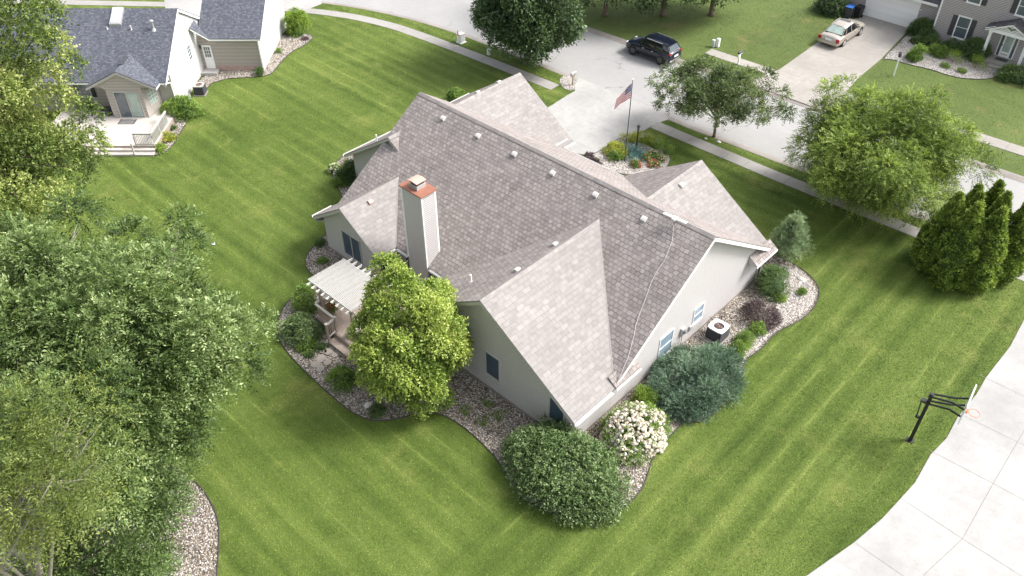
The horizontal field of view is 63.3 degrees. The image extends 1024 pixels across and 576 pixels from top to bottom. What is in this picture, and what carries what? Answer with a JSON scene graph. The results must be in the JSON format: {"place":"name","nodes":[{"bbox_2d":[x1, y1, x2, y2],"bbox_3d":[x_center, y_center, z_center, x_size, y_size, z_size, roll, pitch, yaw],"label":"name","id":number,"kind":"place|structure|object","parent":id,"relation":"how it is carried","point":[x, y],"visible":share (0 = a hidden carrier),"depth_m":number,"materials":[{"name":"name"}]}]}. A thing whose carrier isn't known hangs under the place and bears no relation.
{"place":"outdoors","nodes":[
{"label":"outdoors","id":0,"kind":"place"},
{"bbox_2d":[164,0,321,16],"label":"driveway","id":1,"kind":"structure","parent":0,"point":[192,7],"depth_m":75.60,"materials":[{"name":"concrete"}]},
{"bbox_2d":[3,0,557,89],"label":"sidewalk","id":2,"kind":"structure","parent":0,"point":[530,77],"depth_m":71.17,"materials":[{"name":"concrete"}]},
{"bbox_2d":[0,0,1023,575],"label":"lawn","id":3,"kind":"structure","parent":0,"point":[344,120],"depth_m":39.66,"materials":[{"name":"green plant"}]},
{"bbox_2d":[0,0,113,247],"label":"oak tree","id":4,"kind":"object","parent":3,"relation":"on","point":[29,137],"visible":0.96,"depth_m":41.41,"materials":[{"name":"green plant"}]},
{"bbox_2d":[0,354,158,575],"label":"walnut tree","id":5,"kind":"object","parent":3,"relation":"on","point":[26,554],"visible":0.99,"depth_m":22.59,"materials":[{"name":"green plant"}]},
{"bbox_2d":[0,470,217,575],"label":"gravel bed","id":6,"kind":"object","parent":3,"relation":"on","point":[208,515],"visible":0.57,"depth_m":33.98,"materials":[{"name":"beige gravel"}]},
{"bbox_2d":[7,400,220,575],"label":"understory tree","id":7,"kind":"object","parent":6,"relation":"on","point":[116,559],"visible":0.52,"depth_m":27.59,"materials":[{"name":"green plant"}]},
{"bbox_2d":[193,480,219,575],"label":"bed edging","id":8,"kind":"object","parent":6,"relation":"on","point":[217,524],"visible":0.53,"depth_m":34.44,"materials":[{"name":"plastic"}]},
{"bbox_2d":[53,106,176,156],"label":"deck","id":9,"kind":"structure","parent":3,"relation":"on","point":[140,137],"depth_m":57.59,"materials":[{"name":"white wood"}]},
{"bbox_2d":[0,0,286,117],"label":"house","id":10,"kind":"structure","parent":3,"relation":"on","point":[140,57],"depth_m":59.87,"materials":[{"name":"beige"}]},
{"bbox_2d":[72,85,92,97],"bbox_3d":[-30.937,-14.337,59.684,1.243,1.440,0.085,0,41,0],"label":"window","id":11,"kind":"structure","parent":10,"relation":"in","point":[80,88],"depth_m":59.86,"materials":[{"name":"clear glass"}]},
{"bbox_2d":[112,92,145,117],"bbox_3d":[-26.984,-12.881,58.583,1.842,2.090,0.085,0,41,0],"label":"sliding door","id":12,"kind":"structure","parent":10,"relation":"in","point":[129,105],"depth_m":58.57,"materials":[{"name":"clear glass"}]},
{"bbox_2d":[146,88,158,105],"bbox_3d":[-25.553,-13.706,59.063,0.059,1.200,0.950,11,42,13],"label":"window","id":13,"kind":"structure","parent":10,"relation":"in","point":[152,95],"depth_m":59.03,"materials":[{"name":"clear glass"}]},
{"bbox_2d":[201,45,215,67],"bbox_3d":[-23.714,-17.998,65.047,0.700,2.100,0.070,0,41,0],"label":"door","id":14,"kind":"structure","parent":10,"relation":"in","point":[206,49],"depth_m":64.95,"materials":[{"name":"white paint"}]},
{"bbox_2d":[0,185,291,547],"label":"elm tree","id":15,"kind":"object","parent":3,"relation":"on","point":[59,292],"visible":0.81,"depth_m":28.50,"materials":[{"name":"green plant"}]},
{"bbox_2d":[154,119,185,154],"bbox_3d":[-24.074,-10.968,58.551,1.741,0.001,6.122,-3,41,-3],"label":"gravel bed","id":16,"kind":"object","parent":3,"relation":"on","point":[179,122],"visible":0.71,"depth_m":58.63,"materials":[{"name":"beige gravel"}]},
{"bbox_2d":[160,130,177,141],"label":"hosta","id":17,"kind":"object","parent":16,"relation":"on","point":[169,137],"visible":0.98,"depth_m":57.58,"materials":[{"name":"yellow plant"}]},
{"bbox_2d":[159,93,207,122],"bbox_3d":[-23.872,-13.145,59.874,3.514,1.604,2.769,-8,42,-9],"label":"lilac shrub","id":18,"kind":"object","parent":3,"relation":"on","point":[180,108],"visible":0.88,"depth_m":59.61,"materials":[{"name":"green plant"}]},
{"bbox_2d":[193,82,207,96],"bbox_3d":[-23.509,-14.977,62.597,0.880,0.782,0.880,0,41,0],"label":"air conditioner","id":19,"kind":"object","parent":3,"relation":"on","point":[200,89],"visible":1,"depth_m":62.38,"materials":[{"name":"metal"}]},
{"bbox_2d":[199,34,311,87],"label":"gravel bed","id":20,"kind":"object","parent":3,"relation":"on","point":[284,41],"visible":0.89,"depth_m":66.92,"materials":[{"name":"grey gravel"}]},
{"bbox_2d":[201,68,219,75],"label":"step","id":21,"kind":"structure","parent":20,"relation":"on","point":[210,71],"depth_m":65.16,"materials":[{"name":"concrete"}]},
{"bbox_2d":[282,6,311,38],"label":"hydrangea tree","id":22,"kind":"object","parent":3,"relation":"on","point":[296,16],"visible":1,"depth_m":69.95,"materials":[{"name":"green plant"}]},
{"bbox_2d":[0,155,818,575],"bbox_3d":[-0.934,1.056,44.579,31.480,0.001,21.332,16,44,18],"label":"gravel bed","id":23,"kind":"object","parent":3,"relation":"on","point":[504,423],"visible":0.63,"depth_m":39.95,"materials":[{"name":"beige gravel"}]},
{"bbox_2d":[277,311,323,348],"bbox_3d":[-10.851,1.989,42.515,2.412,1.391,2.177,11,42,13],"label":"lilac shrub","id":24,"kind":"object","parent":23,"relation":"on","point":[302,323],"visible":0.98,"depth_m":42.32,"materials":[{"name":"green plant"}]},
{"bbox_2d":[290,280,319,315],"bbox_3d":[-11.027,0.405,44.123,2.126,1.670,1.797,32,50,31],"label":"ninebark shrub","id":25,"kind":"object","parent":23,"relation":"on","point":[303,303],"visible":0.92,"depth_m":43.89,"materials":[{"name":"green plant"}]},
{"bbox_2d":[295,336,318,354],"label":"rose shrub","id":26,"kind":"object","parent":23,"relation":"on","point":[309,346],"visible":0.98,"depth_m":41.99,"materials":[{"name":"green plant"}]},
{"bbox_2d":[324,363,359,393],"bbox_3d":[-8.268,4.237,40.206,1.786,1.002,1.739,32,50,31],"label":"rose shrub","id":27,"kind":"object","parent":23,"relation":"on","point":[341,377],"visible":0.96,"depth_m":40.10,"materials":[{"name":"green plant"}]},
{"bbox_2d":[333,158,355,185],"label":"holly shrub","id":28,"kind":"object","parent":23,"relation":"on","point":[347,170],"visible":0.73,"depth_m":53.22,"materials":[{"name":"green plant"}]},
{"bbox_2d":[314,264,411,365],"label":"deck","id":29,"kind":"structure","parent":23,"relation":"on","point":[335,324],"depth_m":42.61,"materials":[{"name":"beige wood"}]},
{"bbox_2d":[306,258,390,336],"bbox_3d":[-8.278,0.651,42.877,3.620,2.305,2.930,32,50,31],"label":"pergola","id":30,"kind":"object","parent":29,"relation":"on","point":[340,290],"visible":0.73,"depth_m":42.20,"materials":[{"name":"beige paint"}]},
{"bbox_2d":[365,402,388,421],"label":"ground cover plant","id":31,"kind":"object","parent":23,"relation":"on","point":[380,409],"visible":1,"depth_m":38.85,"materials":[{"name":"green plant"}]},
{"bbox_2d":[345,250,474,420],"bbox_3d":[-4.918,2.088,37.754,6.403,7.427,5.975,32,50,31],"label":"maple tree","id":32,"kind":"object","parent":23,"relation":"on","point":[442,342],"visible":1,"depth_m":36.24,"materials":[{"name":"green plant"}]},
{"bbox_2d":[277,156,819,516],"bbox_3d":[-0.934,1.044,44.565,31.539,0.052,21.389,16,43,18],"label":"bed edging","id":33,"kind":"object","parent":23,"relation":"on","point":[473,434],"visible":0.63,"depth_m":39.25,"materials":[{"name":"plastic"}]},
{"bbox_2d":[499,412,635,531],"bbox_3d":[2.228,7.409,35.362,6.526,2.501,4.860,32,50,31],"label":"viburnum shrub","id":34,"kind":"object","parent":23,"relation":"on","point":[562,476],"visible":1,"depth_m":34.84,"materials":[{"name":"green plant"}]},
{"bbox_2d":[597,400,675,467],"bbox_3d":[5.534,6.140,37.442,3.252,1.697,3.816,32,50,31],"label":"hydrangea","id":35,"kind":"object","parent":23,"relation":"on","point":[636,431],"visible":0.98,"depth_m":36.94,"materials":[{"name":"white plant"}]},
{"bbox_2d":[628,383,661,407],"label":"spirea shrub","id":36,"kind":"object","parent":23,"relation":"on","point":[643,394],"visible":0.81,"depth_m":39.03,"materials":[{"name":"green plant"}]},
{"bbox_2d":[642,340,749,426],"bbox_3d":[8.853,4.057,39.619,5.001,1.965,6.060,32,50,31],"label":"juniper","id":37,"kind":"object","parent":23,"relation":"on","point":[698,385],"visible":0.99,"depth_m":39.27,"materials":[{"name":"green plant"}]},
{"bbox_2d":[703,319,729,345],"bbox_3d":[10.536,2.233,42.563,1.000,0.822,1.000,32,50,31],"label":"air conditioner","id":38,"kind":"object","parent":23,"relation":"on","point":[718,329],"visible":1,"depth_m":42.34,"materials":[{"name":"metal"}]},
{"bbox_2d":[728,338,749,357],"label":"spirea shrub","id":39,"kind":"object","parent":23,"relation":"on","point":[740,347],"visible":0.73,"depth_m":41.71,"materials":[{"name":"green plant"}]},
{"bbox_2d":[751,263,792,302],"bbox_3d":[14.153,-0.486,45.120,2.236,1.579,2.459,1,41,1],"label":"yew shrub","id":40,"kind":"object","parent":23,"relation":"on","point":[772,282],"visible":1,"depth_m":44.90,"materials":[{"name":"green plant"}]},
{"bbox_2d":[746,265,815,354],"bbox_3d":[14.388,1.306,44.219,2.443,0.001,8.150,20,45,22],"label":"pale gravel bed","id":41,"kind":"object","parent":23,"relation":"on","point":[790,312],"visible":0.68,"depth_m":44.82,"materials":[{"name":"beige gravel"}]},
{"bbox_2d":[732,328,756,347],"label":"spirea shrub","id":42,"kind":"object","parent":41,"relation":"on","point":[747,336],"visible":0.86,"depth_m":42.26,"materials":[{"name":"green plant"}]},
{"bbox_2d":[749,320,767,335],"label":"spirea shrub","id":43,"kind":"object","parent":41,"relation":"on","point":[758,329],"visible":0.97,"depth_m":42.77,"materials":[{"name":"green plant"}]},
{"bbox_2d":[741,298,783,332],"bbox_3d":[13.047,1.181,43.481,2.407,1.219,2.167,32,50,31],"label":"barberry shrub","id":44,"kind":"object","parent":41,"relation":"on","point":[757,305],"visible":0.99,"depth_m":43.28,"materials":[{"name":"purple plant"}]},
{"bbox_2d":[768,210,815,265],"bbox_3d":[15.568,-2.909,46.303,2.956,3.670,3.057,32,50,31],"label":"pine tree","id":45,"kind":"object","parent":23,"relation":"on","point":[792,227],"visible":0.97,"depth_m":45.90,"materials":[{"name":"green plant"}]},
{"bbox_2d":[444,86,466,101],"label":"yew shrub","id":46,"kind":"object","parent":3,"relation":"on","point":[452,95],"visible":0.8,"depth_m":61.17,"materials":[{"name":"green plant"}]},
{"bbox_2d":[469,0,586,69],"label":"street tree","id":47,"kind":"object","parent":3,"relation":"on","point":[535,27],"visible":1,"depth_m":61.27,"materials":[{"name":"green plant"}]},
{"bbox_2d":[312,73,777,441],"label":"house","id":48,"kind":"structure","parent":3,"relation":"on","point":[589,290],"depth_m":41.81,"materials":[{"name":"beige"}]},
{"bbox_2d":[341,229,362,265],"bbox_3d":[-8.936,-2.252,46.386,1.643,1.710,0.085,32,50,31],"label":"window","id":49,"kind":"structure","parent":48,"relation":"in","point":[352,248],"depth_m":46.40,"materials":[{"name":"clear glass"}]},
{"bbox_2d":[485,350,499,383],"bbox_3d":[-0.921,3.701,38.941,0.983,1.540,0.085,32,50,31],"label":"window","id":50,"kind":"structure","parent":48,"relation":"in","point":[492,364],"depth_m":38.97,"materials":[{"name":"clear glass"}]},
{"bbox_2d":[548,396,564,426],"bbox_3d":[1.968,5.518,36.893,0.943,1.500,0.085,32,50,31],"label":"window","id":51,"kind":"structure","parent":48,"relation":"in","point":[553,410],"depth_m":36.95,"materials":[{"name":"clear glass"}]},
{"bbox_2d":[657,328,673,359],"bbox_3d":[7.511,2.802,40.639,0.085,1.540,1.154,32,50,31],"label":"window","id":52,"kind":"structure","parent":48,"relation":"in","point":[665,342],"depth_m":40.58,"materials":[{"name":"glass"}]},
{"bbox_2d":[692,301,704,325],"bbox_3d":[9.419,1.309,42.010,0.085,1.090,0.904,32,50,31],"label":"window","id":53,"kind":"structure","parent":48,"relation":"in","point":[698,312],"depth_m":42.03,"materials":[{"name":"glass"}]},
{"bbox_2d":[595,134,669,174],"bbox_3d":[8.381,-8.945,56.082,4.811,0.001,5.824,32,50,31],"label":"gravel bed","id":54,"kind":"object","parent":3,"relation":"on","point":[605,163],"visible":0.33,"depth_m":55.33,"materials":[{"name":"beige gravel"}]},
{"bbox_2d":[605,149,622,161],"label":"perennial","id":55,"kind":"object","parent":54,"relation":"on","point":[616,156],"visible":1,"depth_m":55.48,"materials":[{"name":"green plant"}]},
{"bbox_2d":[601,139,629,158],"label":"golden shrub","id":56,"kind":"object","parent":54,"relation":"on","point":[614,145],"visible":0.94,"depth_m":56.00,"materials":[{"name":"yellow plant"}]},
{"bbox_2d":[624,78,633,161],"bbox_3d":[7.508,-10.716,53.513,0.140,6.070,0.140,32,50,31],"label":"flagpole","id":57,"kind":"object","parent":54,"relation":"on","point":[628,121],"visible":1,"depth_m":53.57,"materials":[{"name":"grey metal"}]},
{"bbox_2d":[614,84,631,108],"bbox_3d":[6.984,-12.067,52.395,0.956,1.860,0.162,7,41,8],"label":"flag","id":58,"kind":"object","parent":57,"relation":"attached to","point":[625,95],"visible":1,"depth_m":52.41,"materials":[{"name":"multicoloured fabric"}]},
{"bbox_2d":[619,132,640,145],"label":"ornamental grass","id":59,"kind":"object","parent":54,"relation":"on","point":[633,136],"depth_m":57.01,"materials":[{"name":"green plant"}]},
{"bbox_2d":[621,141,650,162],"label":"juniper","id":60,"kind":"object","parent":54,"relation":"on","point":[635,152],"visible":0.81,"depth_m":55.84,"materials":[{"name":"green plant"}]},
{"bbox_2d":[641,134,666,149],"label":"ornamental grass","id":61,"kind":"object","parent":54,"relation":"on","point":[653,144],"depth_m":56.64,"materials":[{"name":"green plant"}]},
{"bbox_2d":[655,140,675,158],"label":"ornamental grass","id":62,"kind":"object","parent":54,"relation":"on","point":[667,151],"depth_m":56.01,"materials":[{"name":"green plant"}]},
{"bbox_2d":[560,75,815,353],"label":"gravel stones","id":63,"kind":"object","parent":54,"relation":"on","point":[612,167],"visible":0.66,"depth_m":46.17,"materials":[{"name":"beige gravel"}]},
{"bbox_2d":[644,54,797,137],"bbox_3d":[14.120,-12.556,56.051,10.499,5.491,8.040,32,50,31],"label":"street tree","id":64,"kind":"object","parent":3,"relation":"on","point":[719,91],"visible":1,"depth_m":54.58,"materials":[{"name":"green plant"}]},
{"bbox_2d":[781,72,1008,232],"bbox_3d":[22.026,-7.832,49.073,12.070,8.248,11.193,32,50,31],"label":"street tree","id":65,"kind":"object","parent":3,"relation":"on","point":[847,154],"visible":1,"depth_m":47.42,"materials":[{"name":"green plant"}]},
{"bbox_2d":[909,191,965,274],"bbox_3d":[23.582,-3.050,45.395,2.808,5.302,2.719,32,50,31],"label":"arborvitae","id":66,"kind":"object","parent":3,"relation":"on","point":[933,228],"visible":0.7,"depth_m":45.11,"materials":[{"name":"green plant"}]},
{"bbox_2d":[905,385,979,443],"bbox_3d":[18.680,5.880,35.971,1.447,3.900,2.152,-69,74,-47],"label":"basketball hoop","id":67,"kind":"object","parent":3,"relation":"on","point":[927,402],"visible":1,"depth_m":35.66,"materials":[{"name":"black metal"}]},
{"bbox_2d":[924,201,985,291],"bbox_3d":[23.908,-2.262,44.317,2.831,5.555,2.824,32,50,31],"label":"arborvitae","id":68,"kind":"object","parent":3,"relation":"on","point":[957,252],"visible":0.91,"depth_m":44.06,"materials":[{"name":"green plant"}]},
{"bbox_2d":[964,183,984,205],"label":"arborvitae","id":69,"kind":"object","parent":3,"relation":"on","point":[971,193],"visible":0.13,"depth_m":44.59,"materials":[{"name":"green plant"}]},
{"bbox_2d":[963,190,986,220],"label":"arborvitae","id":70,"kind":"object","parent":3,"relation":"on","point":[980,196],"visible":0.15,"depth_m":43.67,"materials":[{"name":"green plant"}]},
{"bbox_2d":[958,205,1009,294],"bbox_3d":[25.087,-2.036,44.202,2.668,5.615,2.780,32,50,31],"label":"arborvitae","id":71,"kind":"object","parent":3,"relation":"on","point":[993,255],"visible":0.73,"depth_m":43.59,"materials":[{"name":"green plant"}]},
{"bbox_2d":[984,179,1006,213],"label":"arborvitae","id":72,"kind":"object","parent":3,"relation":"on","point":[995,191],"visible":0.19,"depth_m":44.79,"materials":[{"name":"green plant"}]},
{"bbox_2d":[985,189,1013,226],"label":"arborvitae","id":73,"kind":"object","parent":3,"relation":"on","point":[1005,198],"visible":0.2,"depth_m":43.68,"materials":[{"name":"green plant"}]},
{"bbox_2d":[993,202,1023,285],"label":"arborvitae","id":74,"kind":"object","parent":3,"relation":"on","point":[1012,265],"visible":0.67,"depth_m":44.27,"materials":[{"name":"green plant"}]},
{"bbox_2d":[548,77,667,154],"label":"driveway","id":75,"kind":"structure","parent":0,"point":[590,135],"depth_m":60.03,"materials":[{"name":"concrete"}]},
{"bbox_2d":[321,0,1023,222],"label":"road","id":76,"kind":"structure","parent":0,"point":[608,64],"depth_m":65.26,"materials":[{"name":"grey concrete"}]},
{"bbox_2d":[321,1,927,220],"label":"kerb","id":77,"kind":"structure","parent":76,"relation":"on","point":[717,136],"depth_m":59.98,"materials":[{"name":"concrete"}]},
{"bbox_2d":[626,32,681,64],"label":"parked car","id":78,"kind":"object","parent":76,"relation":"on","point":[660,48],"visible":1,"depth_m":66.15,"materials":[{"name":"blue paint"}]},
{"bbox_2d":[585,27,1023,182],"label":"kerb","id":79,"kind":"structure","parent":76,"relation":"on","point":[1014,177],"depth_m":61.80,"materials":[{"name":"concrete"}]},
{"bbox_2d":[706,49,772,73],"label":"sidewalk","id":80,"kind":"structure","parent":0,"point":[724,56],"depth_m":66.94,"materials":[{"name":"concrete"}]},
{"bbox_2d":[533,0,1023,175],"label":"lawn","id":81,"kind":"structure","parent":0,"point":[1016,129],"depth_m":69.25,"materials":[{"name":"green plant"}]},
{"bbox_2d":[155,34,994,152],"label":"gravel stones","id":82,"kind":"object","parent":81,"relation":"on","point":[289,37],"visible":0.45,"depth_m":66.38,"materials":[{"name":"grey gravel"}]},
{"bbox_2d":[580,0,659,16],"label":"shade tree","id":83,"kind":"object","parent":81,"relation":"on","point":[605,10],"visible":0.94,"depth_m":71.56,"materials":[{"name":"green plant"}]},
{"bbox_2d":[635,0,701,17],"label":"shade tree","id":84,"kind":"object","parent":81,"relation":"on","point":[664,5],"visible":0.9,"depth_m":72.63,"materials":[{"name":"green plant"}]},
{"bbox_2d":[692,0,738,16],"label":"shade tree","id":85,"kind":"object","parent":81,"relation":"on","point":[712,9],"visible":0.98,"depth_m":72.17,"materials":[{"name":"green plant"}]},
{"bbox_2d":[811,0,850,19],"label":"viburnum shrub","id":86,"kind":"object","parent":81,"relation":"on","point":[833,7],"visible":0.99,"depth_m":73.10,"materials":[{"name":"green plant"}]},
{"bbox_2d":[849,0,1023,69],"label":"house","id":87,"kind":"structure","parent":81,"relation":"on","point":[998,25],"depth_m":66.83,"materials":[{"name":"grey"}]},
{"bbox_2d":[864,0,919,27],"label":"garage door","id":88,"kind":"structure","parent":87,"relation":"in","point":[899,12],"depth_m":71.62,"materials":[{"name":"white paint"}]},
{"bbox_2d":[951,15,971,39],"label":"window","id":89,"kind":"structure","parent":87,"relation":"in","point":[963,23],"depth_m":67.61,"materials":[{"name":"grey glass"}]},
{"bbox_2d":[998,36,1015,57],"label":"door","id":90,"kind":"structure","parent":87,"relation":"in","point":[1007,45],"depth_m":65.95,"materials":[{"name":"white paint"}]},
{"bbox_2d":[1014,0,1023,17],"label":"window","id":91,"kind":"structure","parent":87,"relation":"in","point":[1019,12],"depth_m":64.11,"materials":[{"name":"white paint"}]},
{"bbox_2d":[885,33,999,78],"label":"gravel bed","id":92,"kind":"object","parent":81,"relation":"on","point":[957,74],"visible":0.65,"depth_m":66.21,"materials":[{"name":"grey gravel"}]},
{"bbox_2d":[903,42,929,62],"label":"boxwood","id":93,"kind":"object","parent":92,"relation":"on","point":[916,54],"visible":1,"depth_m":66.31,"materials":[{"name":"green plant"}]},
{"bbox_2d":[905,17,938,37],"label":"boxwood","id":94,"kind":"object","parent":92,"relation":"on","point":[921,26],"visible":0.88,"depth_m":69.44,"materials":[{"name":"green plant"}]},
{"bbox_2d":[921,32,942,46],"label":"boxwood","id":95,"kind":"object","parent":92,"relation":"on","point":[933,39],"visible":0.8,"depth_m":68.20,"materials":[{"name":"green plant"}]},
{"bbox_2d":[927,42,949,58],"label":"boxwood","id":96,"kind":"object","parent":92,"relation":"on","point":[938,51],"visible":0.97,"depth_m":67.03,"materials":[{"name":"green plant"}]},
{"bbox_2d":[941,37,961,53],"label":"boxwood","id":97,"kind":"object","parent":92,"relation":"on","point":[950,44],"visible":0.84,"depth_m":67.57,"materials":[{"name":"green plant"}]},
{"bbox_2d":[955,36,992,61],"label":"boxwood","id":98,"kind":"object","parent":92,"relation":"on","point":[972,46],"visible":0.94,"depth_m":66.42,"materials":[{"name":"green plant"}]},
{"bbox_2d":[993,62,1023,87],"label":"boxwood","id":99,"kind":"object","parent":81,"relation":"on","point":[1010,73],"visible":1,"depth_m":63.76,"materials":[{"name":"green plant"}]},
{"bbox_2d":[751,15,906,110],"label":"driveway","id":100,"kind":"structure","parent":0,"point":[885,38],"depth_m":66.58,"materials":[{"name":"concrete"}]},
{"bbox_2d":[817,18,864,46],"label":"parked car","id":101,"kind":"object","parent":100,"relation":"on","point":[840,32],"visible":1,"depth_m":68.50,"materials":[{"name":"beige paint"}]},
{"bbox_2d":[854,4,864,17],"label":"wheelie bin","id":102,"kind":"object","parent":100,"relation":"on","point":[859,10],"visible":1,"depth_m":72.58,"materials":[{"name":"black plastic"}]},
{"bbox_2d":[650,122,1023,280],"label":"sidewalk","id":103,"kind":"structure","parent":0,"point":[797,184],"depth_m":54.52,"materials":[{"name":"concrete"}]},
{"bbox_2d":[807,321,1023,575],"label":"driveway","id":104,"kind":"structure","parent":0,"point":[903,537],"depth_m":35.00,"materials":[{"name":"concrete"}]},
{"bbox_2d":[846,92,1023,155],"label":"sidewalk","id":105,"kind":"structure","parent":0,"point":[1011,147],"depth_m":56.99,"materials":[{"name":"concrete"}]},
{"bbox_2d":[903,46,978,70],"bbox_3d":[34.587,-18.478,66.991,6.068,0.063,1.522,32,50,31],"label":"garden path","id":106,"kind":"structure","parent":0,"point":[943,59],"depth_m":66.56,"materials":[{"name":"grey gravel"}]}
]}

